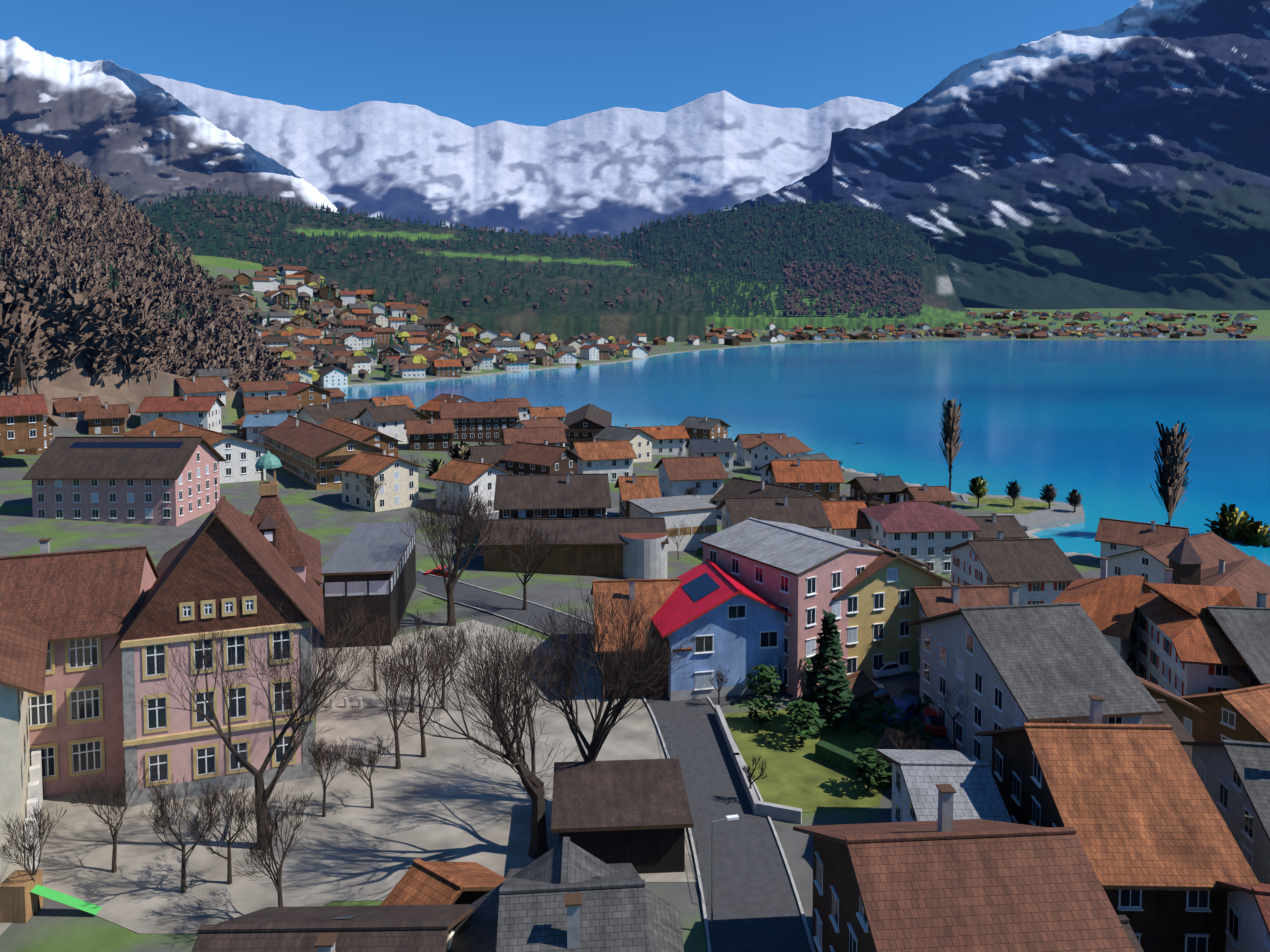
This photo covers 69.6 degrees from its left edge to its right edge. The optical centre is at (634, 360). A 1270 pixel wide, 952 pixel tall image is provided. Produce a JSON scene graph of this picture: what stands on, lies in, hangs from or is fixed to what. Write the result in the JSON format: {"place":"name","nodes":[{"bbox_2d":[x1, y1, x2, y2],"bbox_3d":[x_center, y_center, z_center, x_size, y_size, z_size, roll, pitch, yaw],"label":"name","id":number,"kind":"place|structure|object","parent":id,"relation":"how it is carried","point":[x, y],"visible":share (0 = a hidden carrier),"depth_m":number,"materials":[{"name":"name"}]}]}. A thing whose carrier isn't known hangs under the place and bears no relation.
{"place":"outdoors","nodes":[
{"label":"outdoors","id":0,"kind":"place"},
{"bbox_2d":[59,412,75,417],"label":"window","id":1,"kind":"structure","parent":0,"point":[66,414],"depth_m":229.58,"materials":[{"name":"white"}]},
{"bbox_2d":[0,148,191,372],"bbox_3d":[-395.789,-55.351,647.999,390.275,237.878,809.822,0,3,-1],"label":"trees","id":2,"kind":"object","parent":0,"point":[71,180],"depth_m":701.24,"materials":[{"name":"brown plant"}]},
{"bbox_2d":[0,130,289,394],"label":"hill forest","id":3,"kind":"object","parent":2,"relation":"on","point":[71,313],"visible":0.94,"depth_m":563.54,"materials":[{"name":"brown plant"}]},
{"bbox_2d":[0,480,324,658],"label":"roof","id":4,"kind":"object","parent":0,"point":[59,595],"visible":0.9,"depth_m":68.74,"materials":[{"name":"brown tile"}]},
{"bbox_2d":[0,36,338,212],"bbox_3d":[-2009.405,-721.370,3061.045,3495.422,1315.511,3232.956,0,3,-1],"label":"mountain","id":5,"kind":"structure","parent":0,"point":[132,137],"depth_m":3706.58,"materials":[{"name":"white snow"}]},
{"bbox_2d":[28,595,313,786],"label":"window frames","id":6,"kind":"structure","parent":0,"point":[143,643],"depth_m":67.28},
{"bbox_2d":[122,566,311,803],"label":"building facade","id":7,"kind":"structure","parent":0,"point":[182,749],"depth_m":67.29,"materials":[{"name":"pink paint"}]},
{"bbox_2d":[121,627,313,806],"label":"stone trim","id":8,"kind":"structure","parent":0,"point":[304,770],"depth_m":66.94,"materials":[{"name":"grey stone"}]},
{"bbox_2d":[0,685,452,951],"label":"house wall","id":9,"kind":"structure","parent":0,"point":[13,732],"depth_m":55.85,"materials":[{"name":"white paint"}]},
{"bbox_2d":[242,413,287,426],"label":"roof","id":10,"kind":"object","parent":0,"point":[252,420],"visible":0.94,"depth_m":229.62,"materials":[{"name":"blue metal"}]},
{"bbox_2d":[137,194,704,341],"bbox_3d":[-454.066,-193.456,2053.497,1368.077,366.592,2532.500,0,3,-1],"label":"slope","id":11,"kind":"structure","parent":0,"point":[572,315],"depth_m":1778.68,"materials":[{"name":"green plant"}]},
{"bbox_2d":[130,186,945,316],"bbox_3d":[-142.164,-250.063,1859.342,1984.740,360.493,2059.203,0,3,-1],"label":"hill conifers","id":12,"kind":"object","parent":11,"relation":"on","point":[914,304],"visible":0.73,"depth_m":2122.66,"materials":[{"name":"green plant"}]},
{"bbox_2d":[29,442,880,796],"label":"house walls","id":13,"kind":"structure","parent":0,"point":[797,600],"depth_m":85.47,"materials":[{"name":"paint"}]},
{"bbox_2d":[139,74,902,239],"bbox_3d":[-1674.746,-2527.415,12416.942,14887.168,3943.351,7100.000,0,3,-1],"label":"snowy mountain range","id":14,"kind":"structure","parent":0,"point":[613,171],"depth_m":13189.65,"materials":[{"name":"white snow"}]},
{"bbox_2d":[0,0,1139,126],"label":"sky","id":15,"kind":"structure","parent":0,"point":[473,63],"materials":[{"name":"blue"}]},
{"bbox_2d":[0,396,1199,951],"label":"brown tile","id":16,"kind":"object","parent":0,"point":[978,886],"visible":0.81,"depth_m":41.63,"materials":[{"name":"brown tile"}]},
{"bbox_2d":[0,378,1266,742],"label":"village wood","id":17,"kind":"object","parent":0,"point":[608,562],"visible":0.17,"depth_m":139.54,"materials":[{"name":"brown wood"}]},
{"bbox_2d":[0,254,1269,951],"bbox_3d":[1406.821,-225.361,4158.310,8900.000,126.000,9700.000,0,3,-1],"label":"terrain","id":18,"kind":"structure","parent":0,"point":[330,520],"depth_m":157.23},
{"bbox_2d":[0,620,698,934],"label":"gravel yard","id":19,"kind":"structure","parent":18,"relation":"on","point":[445,800],"depth_m":64.16,"materials":[{"name":"beige gravel"}]},
{"bbox_2d":[9,444,696,910],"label":"bare trees","id":20,"kind":"object","parent":18,"relation":"on","point":[601,730],"visible":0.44,"depth_m":61.71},
{"bbox_2d":[0,439,785,880],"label":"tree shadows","id":21,"kind":"object","parent":18,"relation":"on","point":[512,667],"visible":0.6,"depth_m":61.46,"materials":[{"name":"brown plant"}]},
{"bbox_2d":[0,502,885,922],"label":"wood road light","id":22,"kind":"object","parent":18,"relation":"on","point":[18,900],"visible":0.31,"depth_m":53.30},
{"bbox_2d":[30,884,101,914],"bbox_3d":[-33.678,31.915,54.081,3.800,1.450,0.700,0,3,-1],"label":"slide","id":23,"kind":"object","parent":22,"relation":"on","point":[63,898],"visible":1,"depth_m":54.08,"materials":[{"name":"green plastic"}]},
{"bbox_2d":[821,670,926,749],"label":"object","id":24,"kind":"object","parent":22,"relation":"on","point":[862,683],"visible":0.52,"depth_m":79.36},
{"bbox_2d":[822,688,926,769],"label":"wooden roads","id":25,"kind":"structure","parent":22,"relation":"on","point":[865,700],"depth_m":80.41,"materials":[{"name":"brown wood"}]},
{"bbox_2d":[869,498,883,504],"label":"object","id":26,"kind":"object","parent":22,"relation":"on","point":[876,501],"visible":0.17,"depth_m":204.91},
{"bbox_2d":[0,370,1269,951],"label":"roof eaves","id":27,"kind":"object","parent":18,"relation":"on","point":[324,940],"visible":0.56,"depth_m":71.91,"materials":[{"name":"brown wood"}]},
{"bbox_2d":[255,451,281,468],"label":"dome roof","id":28,"kind":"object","parent":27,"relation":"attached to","point":[268,460],"visible":0.98,"depth_m":77.07,"materials":[{"name":"teal metal"}]},
{"bbox_2d":[70,442,719,601],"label":"solar panels","id":29,"kind":"object","parent":27,"relation":"on","point":[700,587],"visible":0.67,"depth_m":157.98,"materials":[{"name":"blue"}]},
{"bbox_2d":[216,425,1203,563],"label":"house wall","id":30,"kind":"structure","parent":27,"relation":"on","point":[1183,551],"depth_m":108.92,"materials":[{"name":"beige paint"}]},
{"bbox_2d":[628,425,1245,664],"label":"roofs","id":31,"kind":"structure","parent":27,"relation":"on","point":[1109,605],"depth_m":94.59,"materials":[{"name":"orange tile"}]},
{"bbox_2d":[7,376,1269,951],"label":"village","id":32,"kind":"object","parent":18,"relation":"on","point":[1163,921],"depth_m":80.28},
{"bbox_2d":[122,406,1269,904],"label":"roofs","id":33,"kind":"structure","parent":18,"relation":"on","point":[1134,804],"depth_m":52.60,"materials":[{"name":"orange tile"}]},
{"bbox_2d":[175,267,1256,567],"bbox_3d":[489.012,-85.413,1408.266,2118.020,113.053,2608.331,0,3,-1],"label":"wood fascia","id":34,"kind":"object","parent":18,"relation":"on","point":[603,439],"visible":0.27,"depth_m":287.65,"materials":[{"name":"brown wood"}]},
{"bbox_2d":[175,265,1269,607],"bbox_3d":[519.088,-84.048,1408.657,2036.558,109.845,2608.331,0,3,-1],"label":"houses","id":35,"kind":"structure","parent":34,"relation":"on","point":[1245,575],"depth_m":204.02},
{"bbox_2d":[218,281,1245,556],"bbox_3d":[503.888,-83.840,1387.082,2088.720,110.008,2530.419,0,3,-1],"label":"roofs","id":36,"kind":"structure","parent":34,"relation":"on","point":[734,487],"depth_m":304.78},
{"bbox_2d":[246,274,1236,410],"bbox_3d":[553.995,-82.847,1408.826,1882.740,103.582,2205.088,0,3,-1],"label":"houses","id":37,"kind":"structure","parent":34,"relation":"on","point":[432,405],"depth_m":861.62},
{"bbox_2d":[178,266,1257,592],"bbox_3d":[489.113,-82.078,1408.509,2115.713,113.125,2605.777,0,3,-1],"label":"village","id":38,"kind":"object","parent":18,"relation":"on","point":[1129,564],"depth_m":677.14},
{"bbox_2d":[205,274,1250,549],"bbox_3d":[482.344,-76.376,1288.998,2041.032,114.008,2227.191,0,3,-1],"label":"houses","id":39,"kind":"structure","parent":18,"relation":"on","point":[402,480],"depth_m":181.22,"materials":[{"name":"white paint"}]},
{"bbox_2d":[215,265,1249,382],"bbox_3d":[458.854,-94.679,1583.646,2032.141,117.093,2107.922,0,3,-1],"label":"houses","id":40,"kind":"structure","parent":18,"relation":"on","point":[389,365],"depth_m":814.56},
{"bbox_2d":[232,273,1253,441],"bbox_3d":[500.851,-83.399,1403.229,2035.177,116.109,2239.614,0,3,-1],"label":"houses","id":41,"kind":"structure","parent":18,"relation":"on","point":[317,392],"depth_m":791.95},
{"bbox_2d":[697,476,891,789],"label":"road hedge","id":42,"kind":"object","parent":18,"relation":"on","point":[833,755],"visible":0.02,"depth_m":72.11,"materials":[{"name":"green plant"}]},
{"bbox_2d":[425,361,1269,789],"bbox_3d":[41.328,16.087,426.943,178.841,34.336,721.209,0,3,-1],"label":"vegetation","id":43,"kind":"object","parent":18,"relation":"on","point":[1171,451],"visible":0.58,"depth_m":82.79,"materials":[{"name":"green plant"}]},
{"bbox_2d":[785,670,919,723],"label":"tyre","id":44,"kind":"object","parent":18,"relation":"on","point":[903,674],"visible":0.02,"depth_m":88.59,"materials":[{"name":"black rubber"}]},
{"bbox_2d":[667,448,1171,779],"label":"shrubs","id":45,"kind":"object","parent":18,"relation":"on","point":[913,734],"visible":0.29,"depth_m":73.16,"materials":[{"name":"green plant"}]},
{"bbox_2d":[670,455,1170,788],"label":"trees","id":46,"kind":"object","parent":18,"relation":"on","point":[757,778],"visible":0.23,"depth_m":82.47,"materials":[{"name":"brown plant"}]},
{"bbox_2d":[960,495,1084,530],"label":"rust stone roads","id":47,"kind":"structure","parent":18,"relation":"on","point":[1058,524],"depth_m":202.65,"materials":[{"name":"grey stone"}]},
{"bbox_2d":[0,379,1269,951],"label":"white frame","id":48,"kind":"object","parent":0,"point":[820,891],"visible":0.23,"depth_m":71.76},
{"bbox_2d":[0,394,1269,930],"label":"roofs","id":49,"kind":"structure","parent":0,"point":[22,404],"depth_m":192.15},
{"bbox_2d":[7,367,1265,951],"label":"chimneys","id":50,"kind":"object","parent":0,"point":[573,913],"visible":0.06,"depth_m":58.38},
{"bbox_2d":[12,350,1269,951],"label":"roofs","id":51,"kind":"structure","parent":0,"point":[618,792],"depth_m":64.33,"materials":[{"name":"grey tile"}]},
{"bbox_2d":[19,408,1269,946],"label":"house wall","id":52,"kind":"structure","parent":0,"point":[355,588],"depth_m":107.92,"materials":[{"name":"white paint"}]},
{"bbox_2d":[178,285,1173,583],"bbox_3d":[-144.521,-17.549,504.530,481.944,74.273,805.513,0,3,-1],"label":"white frame","id":53,"kind":"object","parent":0,"point":[520,427],"visible":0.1,"depth_m":263.47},
{"bbox_2d":[438,506,923,718],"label":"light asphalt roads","id":54,"kind":"structure","parent":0,"point":[894,689],"depth_m":87.42,"materials":[{"name":"grey asphalt"}]},
{"bbox_2d":[416,571,961,951],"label":"asphalt roads","id":55,"kind":"structure","parent":0,"point":[755,907],"depth_m":63.59,"materials":[{"name":"grey asphalt"}]},
{"bbox_2d":[415,570,815,951],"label":"road kerb","id":56,"kind":"structure","parent":55,"relation":"on","point":[787,868],"depth_m":61.56,"materials":[{"name":"grey concrete"}]},
{"bbox_2d":[316,494,1084,930],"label":"walls","id":57,"kind":"structure","parent":0,"point":[781,812],"depth_m":77.57,"materials":[{"name":"grey concrete"}]},
{"bbox_2d":[0,434,738,820],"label":"white frame","id":58,"kind":"object","parent":57,"relation":"on","point":[736,816],"visible":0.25,"depth_m":52.37,"materials":[{"name":"white"}]},
{"bbox_2d":[883,697,914,723],"bbox_3d":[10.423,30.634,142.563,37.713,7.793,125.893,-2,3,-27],"label":"blue car","id":59,"kind":"object","parent":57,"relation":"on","point":[905,704],"visible":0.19,"depth_m":79.66,"materials":[{"name":"blue metal"}]},
{"bbox_2d":[423,515,991,735],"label":"bushes","id":60,"kind":"object","parent":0,"point":[937,730],"depth_m":83.09,"materials":[{"name":"green plant"}]},
{"bbox_2d":[192,376,1224,573],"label":"house wall","id":61,"kind":"structure","parent":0,"point":[1221,565],"depth_m":188.72,"materials":[{"name":"white paint"}]},
{"bbox_2d":[667,593,784,690],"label":"blue village boards","id":62,"kind":"object","parent":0,"point":[738,651],"visible":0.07,"depth_m":84.55,"materials":[{"name":"blue wood"}]},
{"bbox_2d":[616,203,973,329],"bbox_3d":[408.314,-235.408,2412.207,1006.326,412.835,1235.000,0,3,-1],"label":"forest hill","id":63,"kind":"structure","parent":0,"point":[942,306],"depth_m":2285.39,"materials":[{"name":"green plant"}]},
{"bbox_2d":[339,340,1269,565],"bbox_3d":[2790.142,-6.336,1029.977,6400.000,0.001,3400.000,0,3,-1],"label":"lake","id":64,"kind":"structure","parent":0,"point":[1065,417],"depth_m":475.64,"materials":[{"name":"liquid"}]},
{"bbox_2d":[700,517,1011,822],"bbox_3d":[16.672,22.594,77.648,19.400,8.739,51.490,0,3,-1],"label":"roof","id":65,"kind":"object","parent":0,"point":[795,548],"visible":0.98,"depth_m":62.08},
{"bbox_2d":[820,500,932,749],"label":"wood fascia","id":66,"kind":"object","parent":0,"point":[875,690],"visible":0.1,"depth_m":79.94,"materials":[{"name":"brown wood"}]},
{"bbox_2d":[723,497,1056,812],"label":"lawn","id":67,"kind":"structure","parent":0,"point":[800,775],"depth_m":72.76,"materials":[{"name":"green plant"}]},
{"bbox_2d":[848,558,942,678],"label":"house wall","id":68,"kind":"structure","parent":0,"point":[867,617],"depth_m":89.12,"materials":[{"name":"yellow paint"}]},
{"bbox_2d":[859,500,980,531],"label":"roof","id":69,"kind":"structure","parent":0,"point":[916,516],"depth_m":156.68,"materials":[{"name":"red tile"}]},
{"bbox_2d":[715,0,1269,310],"bbox_3d":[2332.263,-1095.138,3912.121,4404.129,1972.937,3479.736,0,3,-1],"label":"mountain","id":70,"kind":"structure","parent":0,"point":[1121,161],"depth_m":3460.06,"materials":[{"name":"stone"}]},
{"bbox_2d":[953,551,1229,695],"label":"windows","id":71,"kind":"structure","parent":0,"point":[1211,672],"depth_m":94.24,"materials":[{"name":"glass"}]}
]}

